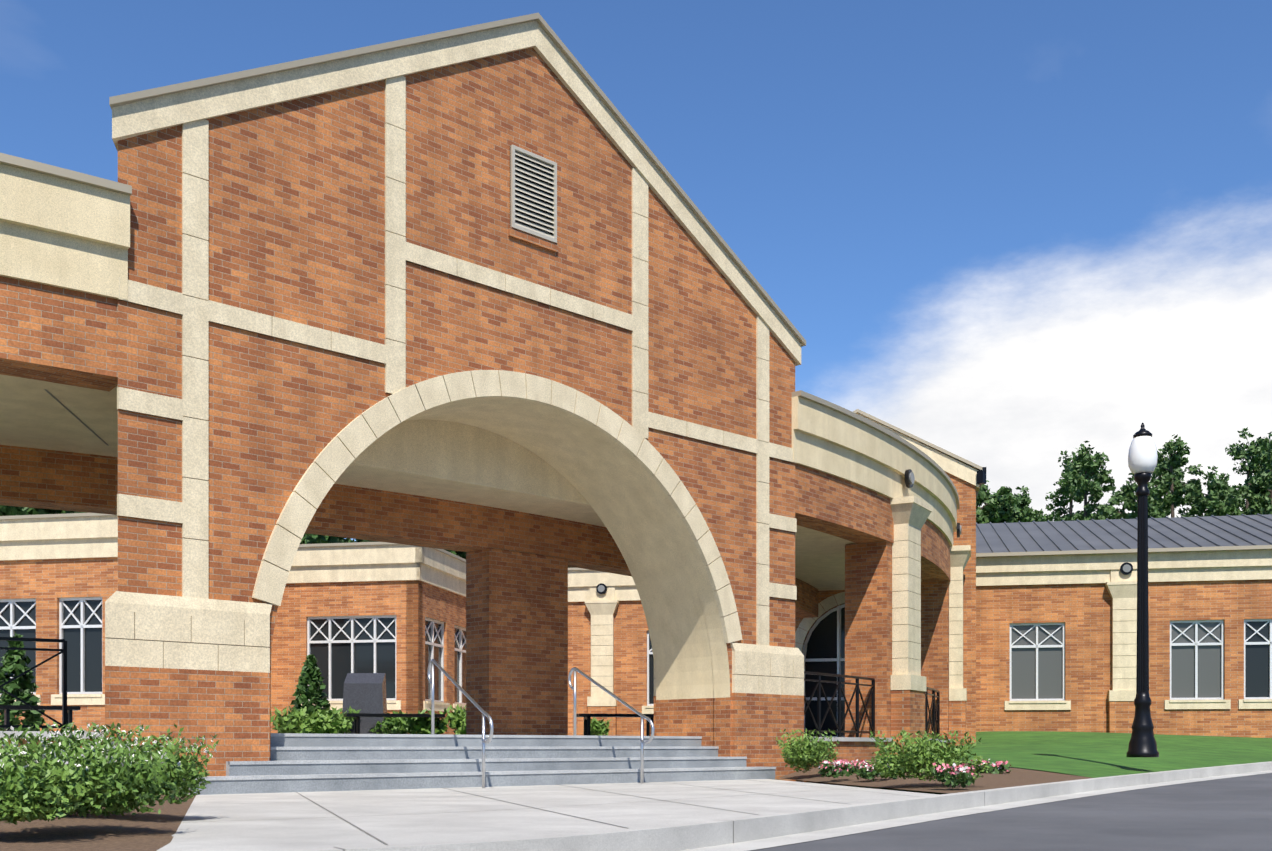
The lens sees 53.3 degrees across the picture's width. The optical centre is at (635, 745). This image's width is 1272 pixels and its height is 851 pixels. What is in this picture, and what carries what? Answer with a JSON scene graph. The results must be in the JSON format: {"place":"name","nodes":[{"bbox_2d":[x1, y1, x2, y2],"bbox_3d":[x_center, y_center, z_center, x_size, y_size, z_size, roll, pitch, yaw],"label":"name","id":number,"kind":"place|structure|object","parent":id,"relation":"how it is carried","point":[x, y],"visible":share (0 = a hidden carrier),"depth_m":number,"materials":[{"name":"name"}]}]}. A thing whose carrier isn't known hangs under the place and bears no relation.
{"place":"outdoors","nodes":[
{"label":"outdoors","id":0,"kind":"place"},
{"bbox_2d":[0,637,66,728],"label":"guard rail","id":1,"kind":"object","parent":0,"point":[63,650],"visible":0.82,"depth_m":16.12,"materials":[{"name":"black metal"}]},
{"bbox_2d":[105,591,271,775],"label":"pier","id":2,"kind":"structure","parent":0,"point":[231,709],"depth_m":13.33,"materials":[{"name":"orange brick"}]},
{"bbox_2d":[0,445,817,734],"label":"walkway beam","id":3,"kind":"structure","parent":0,"point":[518,563],"depth_m":20.08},
{"bbox_2d":[576,714,653,735],"bbox_3d":[-0.346,-0.383,25.446,1.701,0.490,0.540,0,0,-12],"label":"bench","id":4,"kind":"object","parent":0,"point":[587,723],"depth_m":25.20,"materials":[{"name":"black metal"}]},
{"bbox_2d":[0,0,1271,540],"label":"sky","id":5,"kind":"structure","parent":0,"point":[1006,236],"materials":[{"name":"blue"}]},
{"bbox_2d":[654,643,803,781],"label":"pier","id":6,"kind":"structure","parent":0,"point":[760,722],"depth_m":19.71,"materials":[{"name":"orange brick"}]},
{"bbox_2d":[795,409,982,743],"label":"wall","id":7,"kind":"structure","parent":0,"point":[966,513],"depth_m":30.26,"materials":[{"name":"brown brick"}]},
{"bbox_2d":[802,604,844,736],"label":"pavilion door frames","id":8,"kind":"structure","parent":7,"relation":"attached to","point":[838,659],"depth_m":30.92,"materials":[{"name":"grey metal"}]},
{"bbox_2d":[977,470,985,484],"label":"downspouts","id":9,"kind":"object","parent":7,"relation":"attached to","point":[981,477],"visible":0.93,"depth_m":29.91,"materials":[{"name":"black metal"}]},
{"bbox_2d":[749,767,1257,850],"bbox_3d":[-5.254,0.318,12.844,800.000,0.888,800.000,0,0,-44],"label":"ground","id":10,"kind":"structure","parent":0,"point":[948,793],"depth_m":20.32,"materials":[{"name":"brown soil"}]},
{"bbox_2d":[0,633,46,730],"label":"courtyard shrub","id":11,"kind":"object","parent":10,"relation":"on","point":[22,687],"visible":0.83,"depth_m":21.39,"materials":[{"name":"green plant"}]},
{"bbox_2d":[0,505,52,515],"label":"tree","id":12,"kind":"object","parent":10,"relation":"on","point":[9,510],"visible":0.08,"depth_m":51.88,"materials":[{"name":"green plant"}]},
{"bbox_2d":[0,705,80,730],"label":"bench","id":13,"kind":"object","parent":10,"relation":"on","point":[8,708],"visible":0.77,"depth_m":20.08,"materials":[{"name":"black metal"}]},
{"bbox_2d":[0,513,117,731],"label":"brick wall","id":14,"kind":"structure","parent":10,"relation":"on","point":[46,584],"depth_m":30.80,"materials":[{"name":"brown brick"}]},
{"bbox_2d":[0,597,101,694],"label":"wall window frames","id":15,"kind":"structure","parent":14,"relation":"attached to","point":[12,626],"depth_m":30.87,"materials":[{"name":"white"}]},
{"bbox_2d":[0,276,117,746],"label":"brick wall","id":16,"kind":"structure","parent":10,"relation":"on","point":[48,333],"depth_m":12.57,"materials":[{"name":"brown brick"}]},
{"bbox_2d":[0,153,131,738],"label":"cornice","id":17,"kind":"structure","parent":16,"relation":"on","point":[64,228],"depth_m":12.46,"materials":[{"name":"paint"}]},
{"bbox_2d":[51,510,79,513],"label":"tree","id":18,"kind":"object","parent":10,"relation":"on","point":[59,512],"depth_m":55.02,"materials":[{"name":"green plant"}]},
{"bbox_2d":[271,706,316,732],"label":"courtyard plant","id":19,"kind":"object","parent":10,"relation":"on","point":[289,722],"visible":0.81,"depth_m":24.71,"materials":[{"name":"green plant"}]},
{"bbox_2d":[290,654,332,716],"bbox_3d":[-6.903,-1.024,26.905,1.126,1.836,1.116,0,0,-44],"label":"conifer shrub","id":20,"kind":"object","parent":10,"relation":"on","point":[313,693],"visible":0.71,"depth_m":26.76,"materials":[{"name":"green plant"}]},
{"bbox_2d":[298,708,349,733],"bbox_3d":[-6.114,-0.421,24.556,0.969,0.636,1.020,0,0,-30],"label":"courtyard plant","id":21,"kind":"object","parent":10,"relation":"on","point":[322,722],"visible":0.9,"depth_m":24.33,"materials":[{"name":"green plant"}]},
{"bbox_2d":[300,533,352,543],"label":"tree","id":22,"kind":"object","parent":10,"relation":"on","point":[312,539],"depth_m":55.11,"materials":[{"name":"green plant"}]},
{"bbox_2d":[319,706,360,733],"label":"courtyard plant","id":23,"kind":"object","parent":10,"relation":"on","point":[349,721],"visible":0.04,"depth_m":25.75,"materials":[{"name":"green plant"}]},
{"bbox_2d":[335,538,347,542],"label":"tree","id":24,"kind":"object","parent":10,"relation":"on","point":[340,541],"depth_m":75.92,"materials":[{"name":"green plant"}]},
{"bbox_2d":[271,542,423,733],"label":"brick wall","id":25,"kind":"structure","parent":10,"relation":"on","point":[301,603],"depth_m":35.12,"materials":[{"name":"orange brick"}]},
{"bbox_2d":[307,615,395,700],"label":"wall window frames","id":26,"kind":"structure","parent":25,"relation":"attached to","point":[352,640],"depth_m":35.21,"materials":[{"name":"white"}]},
{"bbox_2d":[330,539,378,542],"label":"tree","id":27,"kind":"object","parent":10,"relation":"on","point":[357,540],"visible":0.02,"depth_m":65.68,"materials":[{"name":"green plant"}]},
{"bbox_2d":[342,673,386,733],"bbox_3d":[-5.669,-0.828,26.478,0.900,1.380,0.400,0,0,1],"label":"monument plaque","id":28,"kind":"object","parent":10,"relation":"on","point":[365,692],"visible":0.64,"depth_m":26.32,"materials":[{"name":"stone"}]},
{"bbox_2d":[367,710,416,733],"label":"courtyard plant","id":29,"kind":"object","parent":10,"relation":"on","point":[395,725],"visible":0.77,"depth_m":26.11,"materials":[{"name":"green plant"}]},
{"bbox_2d":[343,713,444,733],"bbox_3d":[-4.846,-0.383,25.408,1.944,0.490,0.540,0,0,-20],"label":"bench","id":30,"kind":"object","parent":10,"relation":"on","point":[356,716],"depth_m":25.09,"materials":[{"name":"black metal"}]},
{"bbox_2d":[369,540,467,556],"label":"tree","id":31,"kind":"object","parent":10,"relation":"on","point":[460,553],"depth_m":62.81,"materials":[{"name":"green plant"}]},
{"bbox_2d":[403,708,454,733],"bbox_3d":[-4.258,-0.439,25.855,1.108,0.666,0.923,0,0,24],"label":"courtyard plant","id":32,"kind":"object","parent":10,"relation":"on","point":[420,725],"visible":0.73,"depth_m":25.69,"materials":[{"name":"green plant"}]},
{"bbox_2d":[406,546,465,734],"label":"wall","id":33,"kind":"structure","parent":10,"relation":"on","point":[447,608],"depth_m":36.62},
{"bbox_2d":[425,617,465,704],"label":"window frames","id":34,"kind":"structure","parent":33,"relation":"attached to","point":[441,628],"depth_m":36.99,"materials":[{"name":"grey metal"}]},
{"bbox_2d":[446,704,465,734],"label":"courtyard plant","id":35,"kind":"object","parent":10,"relation":"on","point":[457,722],"visible":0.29,"depth_m":25.84,"materials":[{"name":"green plant"}]},
{"bbox_2d":[118,47,794,760],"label":"gable wall","id":36,"kind":"structure","parent":10,"relation":"on","point":[296,209],"depth_m":15.97,"materials":[{"name":"brown brick"}]},
{"bbox_2d":[109,13,805,645],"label":"stone trim","id":37,"kind":"structure","parent":36,"relation":"attached to","point":[191,105],"depth_m":15.11,"materials":[{"name":"beige stone"}]},
{"bbox_2d":[0,374,921,590],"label":"walkway ceiling","id":38,"kind":"structure","parent":36,"relation":"attached to","point":[34,413],"depth_m":16.26,"materials":[{"name":"beige paint"}]},
{"bbox_2d":[44,389,108,445],"bbox_3d":[-6.420,-3.754,14.613,0.024,0.001,2.532,0,0,-9],"label":"ceiling joint","id":39,"kind":"object","parent":38,"relation":"attached to","point":[47,391],"visible":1,"depth_m":14.44,"materials":[{"name":"grey"}]},
{"bbox_2d":[508,227,557,252],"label":"vent sill","id":40,"kind":"structure","parent":36,"relation":"attached to","point":[532,239],"depth_m":16.53,"materials":[{"name":"brown brick"}]},
{"bbox_2d":[510,145,556,242],"bbox_3d":[-1.338,-7.188,16.554,0.750,1.060,0.060,0,0,-44],"label":"louvre vent","id":41,"kind":"object","parent":36,"relation":"attached to","point":[533,193],"visible":0.92,"depth_m":16.55,"materials":[{"name":"white metal"}]},
{"bbox_2d":[462,709,465,731],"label":"courtyard plant","id":42,"kind":"object","parent":10,"relation":"on","point":[464,727],"visible":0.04,"depth_m":24.93,"materials":[{"name":"green plant"}]},
{"bbox_2d":[180,733,775,794],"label":"entrance steps","id":43,"kind":"structure","parent":10,"relation":"on","point":[303,762],"depth_m":15.87,"materials":[{"name":"concrete"}]},
{"bbox_2d":[157,779,938,850],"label":"plaza walk","id":44,"kind":"structure","parent":10,"relation":"on","point":[250,829],"depth_m":9.86,"materials":[{"name":"concrete"}]},
{"bbox_2d":[0,794,195,850],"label":"plant bed","id":45,"kind":"object","parent":44,"relation":"on","point":[148,831],"visible":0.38,"depth_m":7.03,"materials":[{"name":"brown soil"}]},
{"bbox_2d":[0,761,33,804],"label":"shrub","id":46,"kind":"object","parent":45,"relation":"on","point":[1,803],"visible":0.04,"depth_m":6.37,"materials":[{"name":"green plant"}]},
{"bbox_2d":[0,733,75,764],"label":"shrub","id":47,"kind":"object","parent":45,"relation":"on","point":[5,744],"visible":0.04,"depth_m":7.65,"materials":[{"name":"green plant"}]},
{"bbox_2d":[0,746,92,824],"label":"shrub","id":48,"kind":"object","parent":45,"relation":"on","point":[35,791],"visible":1,"depth_m":6.32,"materials":[{"name":"green plant"}]},
{"bbox_2d":[0,723,135,765],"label":"shrub","id":49,"kind":"object","parent":45,"relation":"on","point":[39,737],"visible":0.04,"depth_m":7.81,"materials":[{"name":"green plant"}]},
{"bbox_2d":[0,739,138,816],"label":"shrub","id":50,"kind":"object","parent":45,"relation":"on","point":[95,775],"visible":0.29,"depth_m":6.74,"materials":[{"name":"green plant"}]},
{"bbox_2d":[51,721,184,801],"bbox_3d":[-3.323,0.115,8.124,0.817,0.540,0.825,0,0,-17],"label":"shrub","id":51,"kind":"object","parent":45,"relation":"on","point":[128,737],"visible":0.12,"depth_m":8.09,"materials":[{"name":"green plant"}]},
{"bbox_2d":[59,739,188,817],"bbox_3d":[-2.898,0.180,7.088,0.742,0.436,0.693,0,0,-44],"label":"shrub","id":52,"kind":"object","parent":45,"relation":"on","point":[145,787],"visible":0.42,"depth_m":7.03,"materials":[{"name":"green plant"}]},
{"bbox_2d":[131,733,218,803],"bbox_3d":[-3.158,0.157,8.520,0.702,0.483,0.731,0,0,-44],"label":"shrub","id":53,"kind":"object","parent":45,"relation":"on","point":[185,780],"visible":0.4,"depth_m":8.46,"materials":[{"name":"green plant"}]},
{"bbox_2d":[427,659,493,787],"bbox_3d":[-2.204,-0.311,15.730,0.042,1.635,2.153,0,0,-29],"label":"handrail","id":54,"kind":"object","parent":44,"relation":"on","point":[432,662],"visible":0.98,"depth_m":15.50,"materials":[{"name":"silver metal"}]},
{"bbox_2d":[201,779,984,850],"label":"pavement joints","id":55,"kind":"object","parent":44,"relation":"on","point":[552,811],"visible":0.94,"depth_m":10.42,"materials":[{"name":"grey concrete"}]},
{"bbox_2d":[568,667,654,783],"bbox_3d":[-0.370,-0.311,17.479,0.042,1.635,2.120,0,0,-35],"label":"handrail","id":56,"kind":"object","parent":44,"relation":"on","point":[641,715],"visible":1,"depth_m":17.12,"materials":[{"name":"silver metal"}]},
{"bbox_2d":[583,717,611,735],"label":"courtyard plant","id":57,"kind":"object","parent":10,"relation":"on","point":[598,728],"visible":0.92,"depth_m":29.69,"materials":[{"name":"green plant"}]},
{"bbox_2d":[568,568,654,735],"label":"brick wall","id":58,"kind":"structure","parent":10,"relation":"on","point":[631,629],"depth_m":39.71,"materials":[{"name":"orange brick"}]},
{"bbox_2d":[585,586,618,705],"bbox_3d":[-1.064,-3.108,39.705,1.050,3.760,0.300,0,0,11],"label":"pilaster","id":59,"kind":"object","parent":58,"relation":"attached to","point":[602,608],"visible":0.79,"depth_m":39.67,"materials":[{"name":"beige stone"}]},
{"bbox_2d":[596,583,606,593],"bbox_3d":[-1.073,-4.898,39.661,0.340,0.340,0.150,0,0,11],"label":"wall light","id":60,"kind":"object","parent":59,"relation":"attached to","point":[601,588],"visible":0.94,"depth_m":39.60,"materials":[{"name":"black metal"}]},
{"bbox_2d":[588,706,616,735],"bbox_3d":[-1.057,-0.383,39.744,0.890,1.690,0.220,0,0,11],"label":"pilaster base","id":61,"kind":"object","parent":58,"relation":"attached to","point":[612,726],"visible":0.36,"depth_m":39.61,"materials":[{"name":"orange brick"}]},
{"bbox_2d":[647,631,653,705],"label":"wall window frames","id":62,"kind":"structure","parent":58,"relation":"attached to","point":[648,653],"depth_m":39.64,"materials":[{"name":"white"}]},
{"bbox_2d":[252,761,1271,850],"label":"road and curb","id":63,"kind":"structure","parent":10,"relation":"on","point":[1211,809],"depth_m":9.92,"materials":[{"name":"concrete"}]},
{"bbox_2d":[795,463,950,785],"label":"brick wall","id":64,"kind":"structure","parent":10,"relation":"on","point":[839,507],"depth_m":22.00,"materials":[{"name":"orange brick"}]},
{"bbox_2d":[792,390,959,741],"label":"cornice","id":65,"kind":"structure","parent":64,"relation":"on","point":[830,438],"depth_m":22.06,"materials":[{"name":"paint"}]},
{"bbox_2d":[804,671,874,737],"bbox_3d":[3.507,-0.683,21.994,0.099,1.090,2.987,0,0,36],"label":"guard rail","id":66,"kind":"object","parent":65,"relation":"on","point":[838,723],"visible":0.92,"depth_m":21.97,"materials":[{"name":"black metal"}]},
{"bbox_2d":[904,469,914,487],"bbox_3d":[5.113,-4.978,23.637,0.105,0.340,0.340,0,0,30],"label":"wall light","id":67,"kind":"object","parent":65,"relation":"attached to","point":[909,477],"visible":1,"depth_m":23.55,"materials":[{"name":"black metal"}]},
{"bbox_2d":[925,687,939,738],"bbox_3d":[6.029,-0.683,26.576,0.165,1.090,4.478,0,0,23],"label":"guard rail","id":68,"kind":"object","parent":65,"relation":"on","point":[934,720],"visible":0.42,"depth_m":27.56,"materials":[{"name":"black metal"}]},
{"bbox_2d":[957,523,961,536],"bbox_3d":[7.472,-4.978,29.295,0.105,0.340,0.340,0,0,15],"label":"wall light","id":69,"kind":"object","parent":65,"relation":"attached to","point":[959,529],"visible":1,"depth_m":29.18,"materials":[{"name":"black metal"}]},
{"bbox_2d":[845,541,924,753],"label":"brick pillar","id":70,"kind":"structure","parent":10,"relation":"on","point":[868,610],"depth_m":23.36,"materials":[{"name":"orange brick"}]},
{"bbox_2d":[890,496,932,691],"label":"column","id":71,"kind":"structure","parent":70,"relation":"attached to","point":[910,514],"depth_m":23.37,"materials":[{"name":"beige stone"}]},
{"bbox_2d":[779,759,1089,792],"bbox_3d":[4.294,0.372,17.746,3.741,0.255,9.380,0,0,-9],"label":"plant bed","id":72,"kind":"object","parent":10,"relation":"on","point":[1017,777],"visible":0.4,"depth_m":16.26,"materials":[{"name":"brown soil"}]},
{"bbox_2d":[776,728,839,772],"bbox_3d":[2.470,0.079,18.297,0.937,0.658,0.996,0,0,9],"label":"shrub","id":73,"kind":"object","parent":72,"relation":"on","point":[805,753],"visible":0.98,"depth_m":18.20,"materials":[{"name":"green plant"}]},
{"bbox_2d":[818,759,853,777],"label":"flowers","id":74,"kind":"object","parent":72,"relation":"on","point":[837,768],"visible":1,"depth_m":16.86,"materials":[{"name":"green plant"}]},
{"bbox_2d":[843,759,871,773],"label":"flowers","id":75,"kind":"object","parent":72,"relation":"on","point":[852,766],"visible":0.19,"depth_m":18.19,"materials":[{"name":"pink plant"}]},
{"bbox_2d":[854,761,896,780],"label":"flowers","id":76,"kind":"object","parent":72,"relation":"on","point":[864,772],"visible":0.6,"depth_m":16.20,"materials":[{"name":"green plant"}]},
{"bbox_2d":[866,729,989,782],"bbox_3d":[3.286,0.119,14.435,1.315,0.627,1.265,0,0,-19],"label":"shrub","id":77,"kind":"object","parent":72,"relation":"on","point":[917,757],"visible":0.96,"depth_m":14.32,"materials":[{"name":"green plant"}]},
{"bbox_2d":[930,763,974,787],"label":"flowers","id":78,"kind":"object","parent":72,"relation":"on","point":[955,775],"visible":1,"depth_m":13.60,"materials":[{"name":"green plant"}]},
{"bbox_2d":[967,759,1011,773],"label":"flowers","id":79,"kind":"object","parent":72,"relation":"on","point":[996,768],"visible":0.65,"depth_m":17.44,"materials":[{"name":"green plant"}]},
{"bbox_2d":[920,580,965,745],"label":"brick pillar","id":80,"kind":"structure","parent":10,"relation":"on","point":[934,627],"depth_m":28.81,"materials":[{"name":"orange brick"}]},
{"bbox_2d":[949,545,970,701],"bbox_3d":[7.491,-2.778,29.290,1.120,3.520,0.475,0,0,-75],"label":"pier pilaster","id":81,"kind":"object","parent":80,"relation":"attached to","point":[960,555],"visible":0.96,"depth_m":28.94,"materials":[{"name":"beige stone"}]},
{"bbox_2d":[976,480,1019,523],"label":"tree","id":82,"kind":"object","parent":10,"relation":"on","point":[997,507],"visible":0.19,"depth_m":64.29,"materials":[{"name":"green plant"}]},
{"bbox_2d":[1008,486,1044,522],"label":"tree","id":83,"kind":"object","parent":10,"relation":"on","point":[1026,513],"visible":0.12,"depth_m":96.57,"materials":[{"name":"green plant"}]},
{"bbox_2d":[1034,451,1092,521],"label":"tree","id":84,"kind":"object","parent":10,"relation":"on","point":[1066,489],"visible":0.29,"depth_m":118.45,"materials":[{"name":"green plant"}]},
{"bbox_2d":[1069,441,1115,520],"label":"tree","id":85,"kind":"object","parent":10,"relation":"on","point":[1088,463],"visible":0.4,"depth_m":99.31,"materials":[{"name":"green plant"}]},
{"bbox_2d":[1097,473,1164,519],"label":"tree","id":86,"kind":"object","parent":10,"relation":"on","point":[1126,494],"visible":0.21,"depth_m":92.66,"materials":[{"name":"green plant"}]},
{"bbox_2d":[1148,450,1184,517],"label":"tree","id":87,"kind":"object","parent":10,"relation":"on","point":[1180,474],"visible":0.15,"depth_m":122.91,"materials":[{"name":"green plant"}]},
{"bbox_2d":[1149,434,1205,517],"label":"tree","id":88,"kind":"object","parent":10,"relation":"on","point":[1171,499],"visible":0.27,"depth_m":104.40,"materials":[{"name":"green plant"}]},
{"bbox_2d":[1182,466,1242,515],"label":"tree","id":89,"kind":"object","parent":10,"relation":"on","point":[1218,490],"visible":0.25,"depth_m":94.10,"materials":[{"name":"green plant"}]},
{"bbox_2d":[1207,427,1263,511],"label":"tree","id":90,"kind":"object","parent":10,"relation":"on","point":[1238,452],"visible":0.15,"depth_m":115.61,"materials":[{"name":"green plant"}]},
{"bbox_2d":[1231,432,1271,514],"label":"tree","id":91,"kind":"object","parent":10,"relation":"on","point":[1258,487],"visible":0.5,"depth_m":97.90,"materials":[{"name":"green plant"}]},
{"bbox_2d":[1253,433,1271,508],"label":"tree","id":92,"kind":"object","parent":10,"relation":"on","point":[1264,456],"visible":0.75,"depth_m":91.61,"materials":[{"name":"green plant"}]},
{"bbox_2d":[875,731,1271,777],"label":"lawn","id":93,"kind":"structure","parent":0,"point":[1094,754],"depth_m":25.27,"materials":[{"name":"green plant"}]},
{"bbox_2d":[1126,423,1158,756],"bbox_3d":[7.814,-2.398,19.541,0.470,5.160,0.470,0,0,-44],"label":"lamp post","id":94,"kind":"object","parent":93,"relation":"on","point":[1142,458],"visible":1,"depth_m":19.46,"materials":[{"name":"black metal"}]},
{"bbox_2d":[976,549,1271,737],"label":"wing wall","id":95,"kind":"structure","parent":0,"point":[1083,612],"depth_m":35.35,"materials":[{"name":"orange brick"}]},
{"bbox_2d":[1105,569,1136,700],"bbox_3d":[13.603,-3.108,35.167,0.300,3.760,1.050,0,0,-79],"label":"pilaster","id":96,"kind":"object","parent":95,"relation":"attached to","point":[1121,588],"visible":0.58,"depth_m":35.14,"materials":[{"name":"beige stone"}]},
{"bbox_2d":[1120,562,1132,574],"bbox_3d":[13.595,-4.898,35.123,0.150,0.340,0.340,0,0,-79],"label":"wall light","id":97,"kind":"object","parent":96,"relation":"attached to","point":[1126,568],"visible":0.85,"depth_m":35.06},
{"bbox_2d":[1108,701,1134,732],"bbox_3d":[13.611,-0.383,35.207,0.220,1.690,0.890,0,0,-79],"label":"pilaster base","id":98,"kind":"object","parent":95,"relation":"attached to","point":[1121,714],"visible":0.36,"depth_m":35.13,"materials":[{"name":"orange brick"}]},
{"bbox_2d":[976,513,1271,556],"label":"wing roof","id":99,"kind":"structure","parent":95,"relation":"on","point":[1196,533],"depth_m":37.63,"materials":[{"name":"grey metal"}]},
{"bbox_2d":[1010,619,1271,700],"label":"windows","id":100,"kind":"structure","parent":95,"relation":"in","point":[1196,643],"depth_m":35.06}
]}

